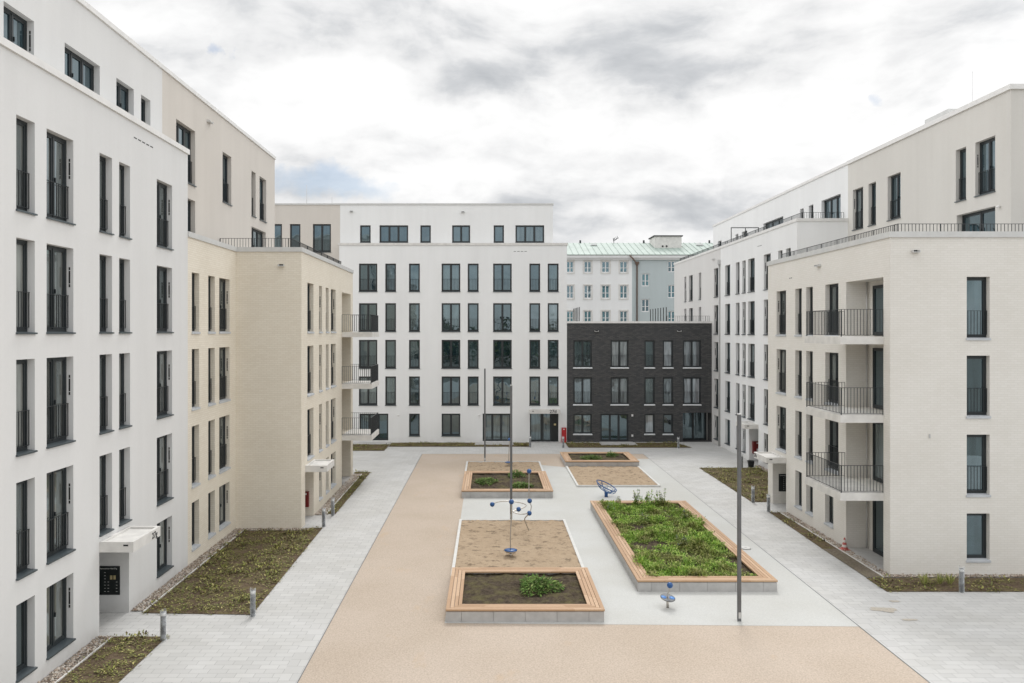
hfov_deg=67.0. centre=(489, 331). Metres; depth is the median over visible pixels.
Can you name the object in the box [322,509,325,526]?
bollard
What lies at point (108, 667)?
ground cover
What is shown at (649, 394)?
window
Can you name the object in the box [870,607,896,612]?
sand spill
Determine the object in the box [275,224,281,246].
window
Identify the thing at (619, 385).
window
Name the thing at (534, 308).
window
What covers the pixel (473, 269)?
window
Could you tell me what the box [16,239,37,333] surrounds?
window
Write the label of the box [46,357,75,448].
window
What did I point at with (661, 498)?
weed plant
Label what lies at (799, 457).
window
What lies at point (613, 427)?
terrace door
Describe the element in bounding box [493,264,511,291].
window
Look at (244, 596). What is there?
ground cover
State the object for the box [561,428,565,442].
red cabinet
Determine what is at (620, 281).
apartment building
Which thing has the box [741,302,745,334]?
window
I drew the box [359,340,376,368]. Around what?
window
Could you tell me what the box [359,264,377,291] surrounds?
window
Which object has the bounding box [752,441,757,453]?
red cabinet
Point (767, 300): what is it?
window
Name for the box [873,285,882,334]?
balcony door
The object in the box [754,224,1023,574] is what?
apartment building
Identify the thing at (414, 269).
window
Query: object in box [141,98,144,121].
window
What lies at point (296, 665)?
paving band
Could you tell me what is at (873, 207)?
window
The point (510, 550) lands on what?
spinning pole
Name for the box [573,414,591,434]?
window
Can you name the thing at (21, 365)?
window
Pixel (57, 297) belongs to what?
window
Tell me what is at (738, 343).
window
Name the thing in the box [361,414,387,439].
terrace door
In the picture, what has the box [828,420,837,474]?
window
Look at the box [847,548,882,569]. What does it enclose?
terrace slab
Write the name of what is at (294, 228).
window
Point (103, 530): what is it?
window
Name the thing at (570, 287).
window
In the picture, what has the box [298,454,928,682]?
plaza
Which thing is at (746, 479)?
ground cover
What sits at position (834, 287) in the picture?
window
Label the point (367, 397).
window
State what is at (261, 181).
window
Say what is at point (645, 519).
weed plant
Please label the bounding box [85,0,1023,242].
sky
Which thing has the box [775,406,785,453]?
window
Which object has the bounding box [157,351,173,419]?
window
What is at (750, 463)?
plastic bucket
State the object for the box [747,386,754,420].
window
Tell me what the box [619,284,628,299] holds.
window
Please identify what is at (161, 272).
window
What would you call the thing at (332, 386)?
window
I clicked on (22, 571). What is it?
window
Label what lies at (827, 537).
pebbles
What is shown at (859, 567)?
bare earth
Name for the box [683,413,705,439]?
passage door
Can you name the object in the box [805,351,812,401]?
window
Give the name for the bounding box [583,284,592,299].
window
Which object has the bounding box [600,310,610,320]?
window
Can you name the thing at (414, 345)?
window
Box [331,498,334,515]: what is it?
bollard
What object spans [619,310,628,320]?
window
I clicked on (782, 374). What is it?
window
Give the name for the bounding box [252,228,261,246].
window
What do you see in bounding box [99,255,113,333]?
window
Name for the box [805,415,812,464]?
window
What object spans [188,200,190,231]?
window
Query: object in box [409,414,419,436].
window
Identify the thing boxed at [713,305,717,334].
window
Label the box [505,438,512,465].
spinning pole
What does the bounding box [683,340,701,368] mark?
window
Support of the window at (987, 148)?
in the apartment building at (962, 166)
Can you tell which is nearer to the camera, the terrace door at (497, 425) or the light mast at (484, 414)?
the light mast at (484, 414)
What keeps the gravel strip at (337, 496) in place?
on the paving
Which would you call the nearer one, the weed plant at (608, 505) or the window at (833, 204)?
the weed plant at (608, 505)
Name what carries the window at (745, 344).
in the apartment building at (813, 211)
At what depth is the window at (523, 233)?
61.96 m
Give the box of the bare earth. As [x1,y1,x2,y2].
[824,549,881,576]
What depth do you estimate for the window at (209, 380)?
31.47 m
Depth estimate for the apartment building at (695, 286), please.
63.00 m
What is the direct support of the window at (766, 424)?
in the apartment building at (813, 211)
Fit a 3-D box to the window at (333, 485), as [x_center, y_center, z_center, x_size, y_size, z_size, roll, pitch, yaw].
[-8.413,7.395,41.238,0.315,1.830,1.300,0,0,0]
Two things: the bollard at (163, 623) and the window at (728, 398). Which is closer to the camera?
the bollard at (163, 623)
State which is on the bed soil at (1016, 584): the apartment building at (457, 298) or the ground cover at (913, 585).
the ground cover at (913, 585)
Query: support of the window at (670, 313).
in the apartment building at (620, 281)
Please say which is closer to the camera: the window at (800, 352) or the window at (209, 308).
the window at (209, 308)
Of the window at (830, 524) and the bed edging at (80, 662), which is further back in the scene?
the window at (830, 524)
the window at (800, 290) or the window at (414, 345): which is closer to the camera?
the window at (800, 290)
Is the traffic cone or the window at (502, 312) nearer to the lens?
the traffic cone
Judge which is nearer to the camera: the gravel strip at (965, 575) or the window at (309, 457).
the gravel strip at (965, 575)
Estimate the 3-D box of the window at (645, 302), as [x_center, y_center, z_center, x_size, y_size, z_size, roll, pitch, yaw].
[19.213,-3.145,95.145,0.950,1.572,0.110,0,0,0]
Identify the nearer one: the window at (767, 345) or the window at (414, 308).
the window at (767, 345)
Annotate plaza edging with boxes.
[297,458,419,682]
[647,457,929,682]
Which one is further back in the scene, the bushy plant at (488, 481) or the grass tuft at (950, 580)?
the bushy plant at (488, 481)
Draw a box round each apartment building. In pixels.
[0,0,189,682]
[162,66,275,246]
[188,231,378,564]
[275,203,339,262]
[338,203,567,441]
[556,235,712,320]
[567,307,711,441]
[674,241,725,445]
[712,162,847,468]
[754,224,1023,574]
[847,71,1023,240]
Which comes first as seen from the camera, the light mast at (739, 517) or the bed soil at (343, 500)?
the light mast at (739, 517)
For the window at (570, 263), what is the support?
in the apartment building at (620, 281)
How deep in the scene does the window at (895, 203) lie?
39.33 m
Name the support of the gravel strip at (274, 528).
on the paving
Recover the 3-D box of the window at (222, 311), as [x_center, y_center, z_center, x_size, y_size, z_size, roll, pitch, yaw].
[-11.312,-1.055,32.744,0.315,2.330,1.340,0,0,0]
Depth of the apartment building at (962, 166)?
34.29 m
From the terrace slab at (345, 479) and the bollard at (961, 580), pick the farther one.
the terrace slab at (345, 479)
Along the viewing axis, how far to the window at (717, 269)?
60.17 m
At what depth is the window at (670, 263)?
95.17 m
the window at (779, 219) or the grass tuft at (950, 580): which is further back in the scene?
the window at (779, 219)
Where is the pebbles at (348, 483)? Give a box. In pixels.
[315,474,360,514]
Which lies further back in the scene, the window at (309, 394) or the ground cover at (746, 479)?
the ground cover at (746, 479)
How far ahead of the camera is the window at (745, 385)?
53.51 m
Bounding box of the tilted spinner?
[660,582,674,607]
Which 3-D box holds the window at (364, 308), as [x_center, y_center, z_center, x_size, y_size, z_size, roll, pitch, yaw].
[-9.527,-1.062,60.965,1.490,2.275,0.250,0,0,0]
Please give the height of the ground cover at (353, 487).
0.189 m
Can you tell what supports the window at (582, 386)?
in the apartment building at (639, 381)
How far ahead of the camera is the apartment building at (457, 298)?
60.90 m
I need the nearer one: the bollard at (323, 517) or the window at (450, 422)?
the bollard at (323, 517)
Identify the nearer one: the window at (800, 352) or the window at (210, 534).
the window at (210, 534)
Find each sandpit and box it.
[451,519,583,571]
[465,461,543,470]
[566,466,660,486]
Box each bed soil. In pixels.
[58,636,161,682]
[143,528,321,614]
[327,472,369,513]
[353,444,388,450]
[389,443,528,446]
[566,443,691,447]
[701,468,767,501]
[770,512,836,548]
[867,578,1023,591]
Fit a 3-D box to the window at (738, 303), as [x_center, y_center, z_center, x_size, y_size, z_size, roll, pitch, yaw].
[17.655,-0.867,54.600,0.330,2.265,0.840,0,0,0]
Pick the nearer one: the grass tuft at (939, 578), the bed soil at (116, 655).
the bed soil at (116, 655)
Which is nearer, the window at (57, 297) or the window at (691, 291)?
the window at (57, 297)
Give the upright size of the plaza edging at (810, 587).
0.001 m
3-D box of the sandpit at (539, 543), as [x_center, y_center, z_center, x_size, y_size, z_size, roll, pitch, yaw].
[1.065,8.671,31.405,4.850,0.139,8.190,0,0,0]
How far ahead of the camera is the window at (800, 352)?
36.21 m
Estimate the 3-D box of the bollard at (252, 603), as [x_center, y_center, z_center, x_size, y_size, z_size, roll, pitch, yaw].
[-7.237,8.300,23.688,0.180,0.879,0.181,0,0,16]
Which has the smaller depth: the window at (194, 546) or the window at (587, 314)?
the window at (194, 546)
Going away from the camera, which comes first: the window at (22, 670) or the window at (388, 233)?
the window at (22, 670)
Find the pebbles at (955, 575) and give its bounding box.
[890,573,1023,576]
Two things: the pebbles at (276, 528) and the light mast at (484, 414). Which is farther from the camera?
the light mast at (484, 414)
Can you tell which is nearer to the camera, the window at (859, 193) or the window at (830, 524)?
the window at (830, 524)
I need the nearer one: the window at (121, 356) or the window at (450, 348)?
the window at (121, 356)
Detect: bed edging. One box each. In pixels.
[54,635,113,682]
[143,530,243,611]
[326,474,361,513]
[779,512,883,576]
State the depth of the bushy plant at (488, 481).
42.87 m
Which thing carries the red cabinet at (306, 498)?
attached to the apartment building at (273, 434)
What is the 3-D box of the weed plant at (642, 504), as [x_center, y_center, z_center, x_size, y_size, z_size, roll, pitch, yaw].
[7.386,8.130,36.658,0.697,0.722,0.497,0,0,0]
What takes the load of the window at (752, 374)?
in the apartment building at (813, 211)
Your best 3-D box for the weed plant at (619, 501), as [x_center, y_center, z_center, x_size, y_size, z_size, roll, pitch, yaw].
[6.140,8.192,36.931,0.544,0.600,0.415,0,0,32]
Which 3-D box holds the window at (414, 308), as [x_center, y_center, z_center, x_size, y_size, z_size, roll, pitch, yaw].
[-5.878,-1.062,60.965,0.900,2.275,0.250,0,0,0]
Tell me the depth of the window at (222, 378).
33.03 m
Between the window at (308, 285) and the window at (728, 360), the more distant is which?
the window at (728, 360)
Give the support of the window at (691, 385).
in the apartment building at (639, 381)
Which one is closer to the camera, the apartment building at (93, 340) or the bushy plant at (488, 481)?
the apartment building at (93, 340)
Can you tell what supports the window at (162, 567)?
in the apartment building at (93, 340)
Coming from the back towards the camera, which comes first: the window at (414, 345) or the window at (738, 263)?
the window at (414, 345)
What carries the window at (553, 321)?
in the apartment building at (457, 298)
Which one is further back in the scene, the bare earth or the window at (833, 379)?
the window at (833, 379)
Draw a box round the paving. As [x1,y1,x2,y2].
[99,442,1023,682]
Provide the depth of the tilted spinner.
24.38 m
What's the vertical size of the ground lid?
0.055 m
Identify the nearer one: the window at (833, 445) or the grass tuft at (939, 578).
the grass tuft at (939, 578)
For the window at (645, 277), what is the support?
in the apartment building at (620, 281)
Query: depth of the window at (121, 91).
26.02 m
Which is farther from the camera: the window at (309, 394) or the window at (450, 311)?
the window at (450, 311)
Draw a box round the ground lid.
[741,546,750,549]
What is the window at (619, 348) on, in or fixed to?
in the apartment building at (639, 381)
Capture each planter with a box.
[446,567,604,621]
[461,471,552,497]
[560,452,639,466]
[590,501,777,591]
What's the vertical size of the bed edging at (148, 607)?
0.050 m
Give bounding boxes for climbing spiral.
[490,469,531,530]
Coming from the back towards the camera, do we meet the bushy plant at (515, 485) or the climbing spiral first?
the bushy plant at (515, 485)
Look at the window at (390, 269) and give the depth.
61.06 m
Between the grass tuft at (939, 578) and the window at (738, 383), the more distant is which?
the window at (738, 383)
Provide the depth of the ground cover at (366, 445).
58.28 m
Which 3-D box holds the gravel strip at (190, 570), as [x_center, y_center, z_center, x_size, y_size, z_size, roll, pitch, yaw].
[-10.965,8.722,29.125,0.430,0.001,10.050,0,0,0]
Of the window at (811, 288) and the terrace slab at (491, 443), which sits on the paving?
the terrace slab at (491, 443)
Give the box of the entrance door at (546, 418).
[542,414,550,440]
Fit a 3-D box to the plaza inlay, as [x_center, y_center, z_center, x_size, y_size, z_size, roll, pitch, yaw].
[4.800,8.728,37.825,12.260,0.001,29.950,0,0,0]
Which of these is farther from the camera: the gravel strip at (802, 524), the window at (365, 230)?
the window at (365, 230)
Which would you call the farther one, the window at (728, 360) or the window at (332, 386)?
the window at (728, 360)
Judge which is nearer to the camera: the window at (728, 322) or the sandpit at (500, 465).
the sandpit at (500, 465)
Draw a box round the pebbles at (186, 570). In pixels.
[132,528,244,610]
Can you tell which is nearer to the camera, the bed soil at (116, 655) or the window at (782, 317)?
the bed soil at (116, 655)
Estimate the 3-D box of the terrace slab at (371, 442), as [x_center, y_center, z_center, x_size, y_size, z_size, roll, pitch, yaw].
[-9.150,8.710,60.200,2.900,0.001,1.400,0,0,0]
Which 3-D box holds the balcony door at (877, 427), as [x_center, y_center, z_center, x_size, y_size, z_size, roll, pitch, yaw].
[15.199,4.695,29.525,0.123,2.350,2.150,0,0,0]
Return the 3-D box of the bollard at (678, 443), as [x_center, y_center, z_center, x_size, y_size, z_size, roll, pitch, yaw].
[14.103,8.300,57.605,0.180,0.879,0.181,0,0,3]
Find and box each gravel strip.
[40,636,108,682]
[131,529,243,610]
[246,528,309,529]
[317,474,356,514]
[782,512,892,576]
[892,575,1023,576]
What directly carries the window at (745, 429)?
in the apartment building at (813, 211)
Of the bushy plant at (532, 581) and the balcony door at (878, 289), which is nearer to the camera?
the bushy plant at (532, 581)
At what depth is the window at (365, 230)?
61.91 m
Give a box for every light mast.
[484,368,485,460]
[510,385,511,518]
[737,413,741,621]
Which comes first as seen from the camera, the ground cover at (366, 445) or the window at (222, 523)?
the window at (222, 523)
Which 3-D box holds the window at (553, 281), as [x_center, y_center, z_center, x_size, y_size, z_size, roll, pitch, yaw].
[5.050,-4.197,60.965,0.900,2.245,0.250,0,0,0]
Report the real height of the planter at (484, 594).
0.400 m
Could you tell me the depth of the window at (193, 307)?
29.76 m
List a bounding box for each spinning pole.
[504,499,516,555]
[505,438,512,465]
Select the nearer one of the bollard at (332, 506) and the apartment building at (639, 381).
the bollard at (332, 506)
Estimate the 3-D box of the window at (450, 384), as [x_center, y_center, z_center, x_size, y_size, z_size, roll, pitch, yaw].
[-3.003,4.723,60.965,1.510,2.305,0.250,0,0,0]
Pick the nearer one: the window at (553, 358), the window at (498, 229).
the window at (553, 358)
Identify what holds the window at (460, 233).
in the apartment building at (457, 298)
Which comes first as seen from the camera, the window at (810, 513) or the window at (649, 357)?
the window at (810, 513)
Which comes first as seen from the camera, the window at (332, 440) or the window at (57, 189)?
the window at (57, 189)
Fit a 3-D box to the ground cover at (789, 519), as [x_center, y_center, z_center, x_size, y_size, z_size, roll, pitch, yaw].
[13.719,8.655,34.174,0.890,0.166,6.333,0,0,0]
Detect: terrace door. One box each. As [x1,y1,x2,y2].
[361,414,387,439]
[483,414,509,440]
[600,414,627,440]
[962,208,994,230]
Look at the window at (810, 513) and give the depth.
34.96 m
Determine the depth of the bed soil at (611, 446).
58.46 m
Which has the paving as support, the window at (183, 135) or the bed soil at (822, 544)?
the bed soil at (822, 544)
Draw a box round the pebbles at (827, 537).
[781,512,893,576]
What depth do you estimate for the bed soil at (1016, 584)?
26.52 m
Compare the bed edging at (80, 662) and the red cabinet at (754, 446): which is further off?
the red cabinet at (754, 446)
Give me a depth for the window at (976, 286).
27.96 m
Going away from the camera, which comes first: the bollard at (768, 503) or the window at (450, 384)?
the bollard at (768, 503)
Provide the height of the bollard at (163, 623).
0.879 m
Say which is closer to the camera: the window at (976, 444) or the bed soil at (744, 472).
the window at (976, 444)
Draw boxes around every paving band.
[277,453,421,682]
[642,453,949,682]
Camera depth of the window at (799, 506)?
36.21 m
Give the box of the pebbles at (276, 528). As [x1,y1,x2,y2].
[246,528,308,529]
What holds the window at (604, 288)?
in the apartment building at (620, 281)
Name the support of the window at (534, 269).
in the apartment building at (457, 298)
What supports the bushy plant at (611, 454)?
in the planter at (569, 459)
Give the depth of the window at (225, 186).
36.17 m
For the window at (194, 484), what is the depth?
29.76 m
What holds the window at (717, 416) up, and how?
in the apartment building at (695, 286)
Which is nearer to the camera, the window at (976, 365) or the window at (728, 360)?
the window at (976, 365)
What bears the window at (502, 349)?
in the apartment building at (457, 298)
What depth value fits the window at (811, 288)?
34.93 m
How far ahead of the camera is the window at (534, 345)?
61.06 m
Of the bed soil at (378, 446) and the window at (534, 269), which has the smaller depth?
the bed soil at (378, 446)
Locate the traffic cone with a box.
[839,538,850,550]
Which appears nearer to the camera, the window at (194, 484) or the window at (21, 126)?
the window at (21, 126)
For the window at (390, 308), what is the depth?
61.06 m
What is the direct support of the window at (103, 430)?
in the apartment building at (93, 340)
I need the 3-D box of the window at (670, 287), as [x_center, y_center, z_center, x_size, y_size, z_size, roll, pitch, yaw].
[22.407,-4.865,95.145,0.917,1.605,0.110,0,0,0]
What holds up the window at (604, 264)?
in the apartment building at (620, 281)
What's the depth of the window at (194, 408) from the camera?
29.76 m
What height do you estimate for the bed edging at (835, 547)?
0.050 m
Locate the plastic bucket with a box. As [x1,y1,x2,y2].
[747,460,754,466]
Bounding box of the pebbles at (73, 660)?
[37,635,110,682]
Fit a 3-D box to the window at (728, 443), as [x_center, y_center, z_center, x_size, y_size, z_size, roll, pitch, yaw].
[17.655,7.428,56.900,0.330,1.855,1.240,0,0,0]
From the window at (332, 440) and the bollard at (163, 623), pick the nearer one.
the bollard at (163, 623)
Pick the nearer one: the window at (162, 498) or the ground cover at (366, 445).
the window at (162, 498)
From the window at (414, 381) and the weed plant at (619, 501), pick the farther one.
the window at (414, 381)
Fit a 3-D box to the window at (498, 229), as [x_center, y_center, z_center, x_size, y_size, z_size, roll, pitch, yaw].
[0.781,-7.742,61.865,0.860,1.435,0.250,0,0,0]
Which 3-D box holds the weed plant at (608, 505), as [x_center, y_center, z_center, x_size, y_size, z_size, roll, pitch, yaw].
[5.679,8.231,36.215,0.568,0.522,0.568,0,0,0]
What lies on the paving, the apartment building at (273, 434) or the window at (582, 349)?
the apartment building at (273, 434)
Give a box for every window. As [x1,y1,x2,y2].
[4,6,30,50]
[16,118,37,215]
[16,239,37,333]
[16,359,37,456]
[16,480,37,580]
[16,600,37,682]
[46,132,75,225]
[46,245,75,333]
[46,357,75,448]
[46,467,75,564]
[46,577,75,659]
[65,47,93,91]
[99,156,113,234]
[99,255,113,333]
[99,354,113,434]
[99,454,113,536]
[116,81,127,111]
[119,164,131,239]
[119,259,131,333]
[119,353,131,429]
[119,449,131,525]
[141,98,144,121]
[157,182,173,250]
[157,266,173,332]
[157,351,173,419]
[157,435,173,506]
[157,518,173,577]
[176,122,196,186]
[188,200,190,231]
[192,273,200,333]
[192,349,200,410]
[192,426,200,488]
[192,502,200,551]
[208,276,215,333]
[208,348,215,406]
[208,421,215,479]
[208,493,215,539]
[219,279,230,333]
[219,347,230,403]
[219,416,230,473]
[219,484,230,530]
[222,155,232,205]
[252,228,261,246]
[259,179,266,222]
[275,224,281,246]
[290,224,299,246]
[307,284,314,333]
[307,346,314,396]
[307,409,314,460]
[313,224,330,252]
[331,290,336,332]
[331,344,336,387]
[331,399,336,443]
[331,454,336,488]
[358,376,377,405]
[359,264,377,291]
[359,303,377,331]
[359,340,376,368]
[360,225,370,242]
[380,225,407,242]
[385,264,395,291]
[385,303,395,331]
[385,340,395,368]
[385,376,395,405]
[409,264,419,291]
[409,303,419,331]
[409,340,419,368]
[409,376,419,405]
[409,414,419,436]
[420,225,430,242]
[441,264,460,291]
[441,303,460,331]
[441,340,460,368]
[441,376,460,405]
[441,414,460,436]
[452,225,469,242]
[467,264,478,291]
[467,303,478,331]
[467,340,478,368]
[467,376,478,405]
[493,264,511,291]
[493,303,511,331]
[493,340,511,368]
[493,376,511,405]
[494,225,503,242]
[515,225,543,242]
[529,264,539,291]
[529,303,539,331]
[529,340,539,368]
[529,376,539,405]
[547,264,558,291]
[547,303,558,331]
[547,340,558,368]
[547,376,558,405]
[567,260,574,273]
[567,284,574,299]
[567,310,574,320]
[573,340,591,368]
[573,377,591,405]
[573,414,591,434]
[583,260,592,273]
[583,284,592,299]
[583,310,592,320]
[600,260,610,273]
[600,284,610,299]
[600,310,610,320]
[610,340,628,368]
[610,377,628,405]
[619,260,628,273]
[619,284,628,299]
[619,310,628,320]
[642,274,648,285]
[642,299,648,311]
[644,340,654,368]
[644,377,654,405]
[644,414,654,434]
[662,340,673,368]
[662,377,673,405]
[662,414,673,434]
[668,261,674,271]
[668,285,673,297]
[668,311,673,320]
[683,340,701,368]
[683,377,701,405]
[688,275,692,301]
[713,269,717,297]
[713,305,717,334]
[713,379,717,408]
[713,416,717,440]
[714,342,717,371]
[724,304,729,334]
[724,343,729,373]
[724,420,729,445]
[725,265,729,295]
[725,381,729,412]
[735,263,739,294]
[735,303,739,334]
[735,343,739,375]
[735,383,738,414]
[741,261,745,293]
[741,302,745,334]
[741,344,745,376]
[741,385,745,417]
[741,429,745,452]
[747,258,754,292]
[747,301,754,334]
[747,344,754,377]
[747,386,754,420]
[763,345,767,380]
[763,389,767,425]
[764,300,767,334]
[765,254,770,289]
[766,217,782,227]
[775,291,785,335]
[775,349,785,395]
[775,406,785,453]
[794,289,801,336]
[794,351,801,398]
[794,411,801,459]
[794,472,801,510]
[805,287,812,335]
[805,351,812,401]
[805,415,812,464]
[805,486,812,516]
[824,195,840,217]
[824,284,838,335]
[824,496,833,528]
[828,352,837,406]
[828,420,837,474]
[852,188,862,230]
[867,183,875,226]
[886,173,900,221]
[954,148,965,202]
[966,277,990,339]
[966,356,990,418]
[966,435,990,496]
[966,513,990,562]
[974,137,995,197]
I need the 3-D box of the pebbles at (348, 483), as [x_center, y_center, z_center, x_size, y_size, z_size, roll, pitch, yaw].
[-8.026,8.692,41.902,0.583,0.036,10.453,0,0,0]
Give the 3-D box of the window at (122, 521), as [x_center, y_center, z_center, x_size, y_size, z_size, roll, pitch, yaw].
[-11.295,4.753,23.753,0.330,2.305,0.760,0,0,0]
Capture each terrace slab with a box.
[342,476,353,484]
[353,442,390,443]
[475,442,513,444]
[600,442,635,444]
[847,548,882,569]
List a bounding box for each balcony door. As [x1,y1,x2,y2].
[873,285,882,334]
[873,348,882,408]
[873,423,882,482]
[873,501,882,556]
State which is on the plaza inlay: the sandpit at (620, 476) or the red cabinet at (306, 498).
the sandpit at (620, 476)
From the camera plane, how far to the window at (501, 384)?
61.06 m
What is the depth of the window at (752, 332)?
51.99 m
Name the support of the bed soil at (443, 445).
on the paving
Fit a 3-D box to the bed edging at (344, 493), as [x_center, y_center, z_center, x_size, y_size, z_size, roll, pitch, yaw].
[-7.760,8.715,42.025,0.040,0.050,10.150,0,0,0]
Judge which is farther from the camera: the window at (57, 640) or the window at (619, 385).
the window at (619, 385)
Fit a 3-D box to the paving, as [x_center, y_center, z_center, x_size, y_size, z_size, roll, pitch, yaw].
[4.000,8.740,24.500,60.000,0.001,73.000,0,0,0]
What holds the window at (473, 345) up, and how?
in the apartment building at (457, 298)
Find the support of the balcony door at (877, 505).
in the apartment building at (896, 400)
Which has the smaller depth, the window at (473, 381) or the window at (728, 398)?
the window at (728, 398)
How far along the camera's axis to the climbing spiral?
33.34 m
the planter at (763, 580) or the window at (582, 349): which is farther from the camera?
the window at (582, 349)
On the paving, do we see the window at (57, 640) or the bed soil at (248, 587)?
the bed soil at (248, 587)
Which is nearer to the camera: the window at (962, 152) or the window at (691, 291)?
the window at (962, 152)
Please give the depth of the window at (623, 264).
95.10 m
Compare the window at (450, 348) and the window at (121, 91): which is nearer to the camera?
the window at (121, 91)
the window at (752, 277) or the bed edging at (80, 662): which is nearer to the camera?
the bed edging at (80, 662)
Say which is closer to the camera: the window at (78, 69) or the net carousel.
the window at (78, 69)
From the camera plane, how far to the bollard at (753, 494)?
39.37 m
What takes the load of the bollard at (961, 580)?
on the paving
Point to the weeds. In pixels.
(700, 540)
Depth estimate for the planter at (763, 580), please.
27.52 m
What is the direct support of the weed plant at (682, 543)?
in the planter at (763, 580)
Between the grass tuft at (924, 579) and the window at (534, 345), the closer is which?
the grass tuft at (924, 579)
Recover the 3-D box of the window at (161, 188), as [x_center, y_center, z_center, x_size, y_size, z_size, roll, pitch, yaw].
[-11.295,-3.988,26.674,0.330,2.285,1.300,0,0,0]
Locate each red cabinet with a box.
[305,491,308,506]
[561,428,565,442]
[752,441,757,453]
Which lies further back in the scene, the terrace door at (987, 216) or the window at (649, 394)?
the window at (649, 394)
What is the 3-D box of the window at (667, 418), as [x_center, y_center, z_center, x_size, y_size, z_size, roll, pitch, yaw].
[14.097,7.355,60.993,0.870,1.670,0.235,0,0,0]
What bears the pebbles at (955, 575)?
on the gravel strip at (965, 575)
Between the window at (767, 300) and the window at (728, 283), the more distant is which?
the window at (728, 283)
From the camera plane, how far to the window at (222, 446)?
33.03 m
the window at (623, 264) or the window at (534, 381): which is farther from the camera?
the window at (623, 264)
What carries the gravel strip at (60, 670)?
on the paving
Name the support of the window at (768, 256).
in the apartment building at (813, 211)
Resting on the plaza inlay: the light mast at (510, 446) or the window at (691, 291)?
the light mast at (510, 446)
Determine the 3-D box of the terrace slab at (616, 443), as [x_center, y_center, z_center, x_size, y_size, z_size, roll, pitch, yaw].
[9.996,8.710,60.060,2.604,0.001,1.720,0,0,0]
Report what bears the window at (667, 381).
in the apartment building at (639, 381)
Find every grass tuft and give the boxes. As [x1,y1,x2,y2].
[919,574,935,584]
[932,573,946,583]
[941,573,956,583]
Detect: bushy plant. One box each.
[474,477,497,485]
[508,470,525,477]
[512,481,533,488]
[519,572,564,596]
[580,454,601,459]
[607,450,619,456]
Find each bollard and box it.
[160,610,166,641]
[250,590,255,616]
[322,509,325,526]
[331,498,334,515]
[677,437,679,448]
[751,486,754,502]
[767,495,769,511]
[959,567,964,592]
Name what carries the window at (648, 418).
in the apartment building at (639, 381)
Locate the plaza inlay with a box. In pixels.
[445,459,857,625]
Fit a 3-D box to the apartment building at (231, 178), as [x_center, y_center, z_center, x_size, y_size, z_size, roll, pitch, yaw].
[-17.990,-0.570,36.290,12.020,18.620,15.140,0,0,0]
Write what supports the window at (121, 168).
in the apartment building at (93, 340)
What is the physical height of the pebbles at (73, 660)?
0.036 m
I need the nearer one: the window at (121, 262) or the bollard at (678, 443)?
the window at (121, 262)
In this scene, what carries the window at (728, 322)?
in the apartment building at (813, 211)
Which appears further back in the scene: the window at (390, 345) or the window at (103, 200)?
the window at (390, 345)
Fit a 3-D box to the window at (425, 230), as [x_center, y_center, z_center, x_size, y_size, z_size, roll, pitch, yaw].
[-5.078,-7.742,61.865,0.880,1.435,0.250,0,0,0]
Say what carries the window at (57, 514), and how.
in the apartment building at (93, 340)
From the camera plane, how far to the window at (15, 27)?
20.20 m
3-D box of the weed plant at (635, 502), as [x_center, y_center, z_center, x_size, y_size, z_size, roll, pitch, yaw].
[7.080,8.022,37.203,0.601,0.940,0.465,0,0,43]
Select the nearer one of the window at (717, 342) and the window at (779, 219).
the window at (779, 219)
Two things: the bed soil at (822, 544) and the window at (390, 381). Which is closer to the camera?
the bed soil at (822, 544)
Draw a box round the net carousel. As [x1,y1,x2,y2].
[596,480,616,496]
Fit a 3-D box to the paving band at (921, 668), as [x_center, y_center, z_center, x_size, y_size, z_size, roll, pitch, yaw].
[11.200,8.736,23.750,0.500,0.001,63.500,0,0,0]
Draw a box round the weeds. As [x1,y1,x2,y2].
[597,497,756,577]
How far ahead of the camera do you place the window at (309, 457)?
36.33 m
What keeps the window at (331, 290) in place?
in the apartment building at (273, 434)
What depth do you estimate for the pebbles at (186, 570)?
27.84 m
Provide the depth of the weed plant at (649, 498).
37.19 m
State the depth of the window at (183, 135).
31.58 m
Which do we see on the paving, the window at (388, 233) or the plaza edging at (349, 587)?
the plaza edging at (349, 587)
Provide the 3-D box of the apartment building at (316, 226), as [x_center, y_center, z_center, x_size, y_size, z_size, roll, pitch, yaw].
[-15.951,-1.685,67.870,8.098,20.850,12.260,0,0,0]
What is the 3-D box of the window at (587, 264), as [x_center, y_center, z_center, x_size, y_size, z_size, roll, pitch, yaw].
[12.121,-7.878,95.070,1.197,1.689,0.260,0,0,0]
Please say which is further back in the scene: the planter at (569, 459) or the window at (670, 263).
the window at (670, 263)
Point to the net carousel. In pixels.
(606, 493)
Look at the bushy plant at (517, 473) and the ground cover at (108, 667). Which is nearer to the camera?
the ground cover at (108, 667)
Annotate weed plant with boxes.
[607,503,615,510]
[614,496,622,505]
[632,489,640,504]
[637,513,649,522]
[639,496,650,508]
[642,490,653,505]
[652,491,665,505]
[676,535,687,545]
[680,510,687,519]
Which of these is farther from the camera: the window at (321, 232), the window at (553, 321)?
the window at (321, 232)
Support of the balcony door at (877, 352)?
in the apartment building at (896, 400)
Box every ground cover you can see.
[57,630,169,682]
[141,526,321,614]
[328,469,369,512]
[353,443,390,450]
[391,441,528,446]
[566,441,689,447]
[699,466,767,501]
[771,511,829,547]
[869,573,1022,592]
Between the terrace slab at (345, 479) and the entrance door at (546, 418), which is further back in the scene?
the entrance door at (546, 418)
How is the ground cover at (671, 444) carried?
on the bed soil at (611, 446)
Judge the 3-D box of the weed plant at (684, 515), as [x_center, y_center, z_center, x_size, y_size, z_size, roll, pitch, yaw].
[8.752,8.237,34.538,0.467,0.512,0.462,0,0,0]
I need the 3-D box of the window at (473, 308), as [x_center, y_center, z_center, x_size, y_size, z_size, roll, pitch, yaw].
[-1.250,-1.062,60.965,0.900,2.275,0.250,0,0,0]

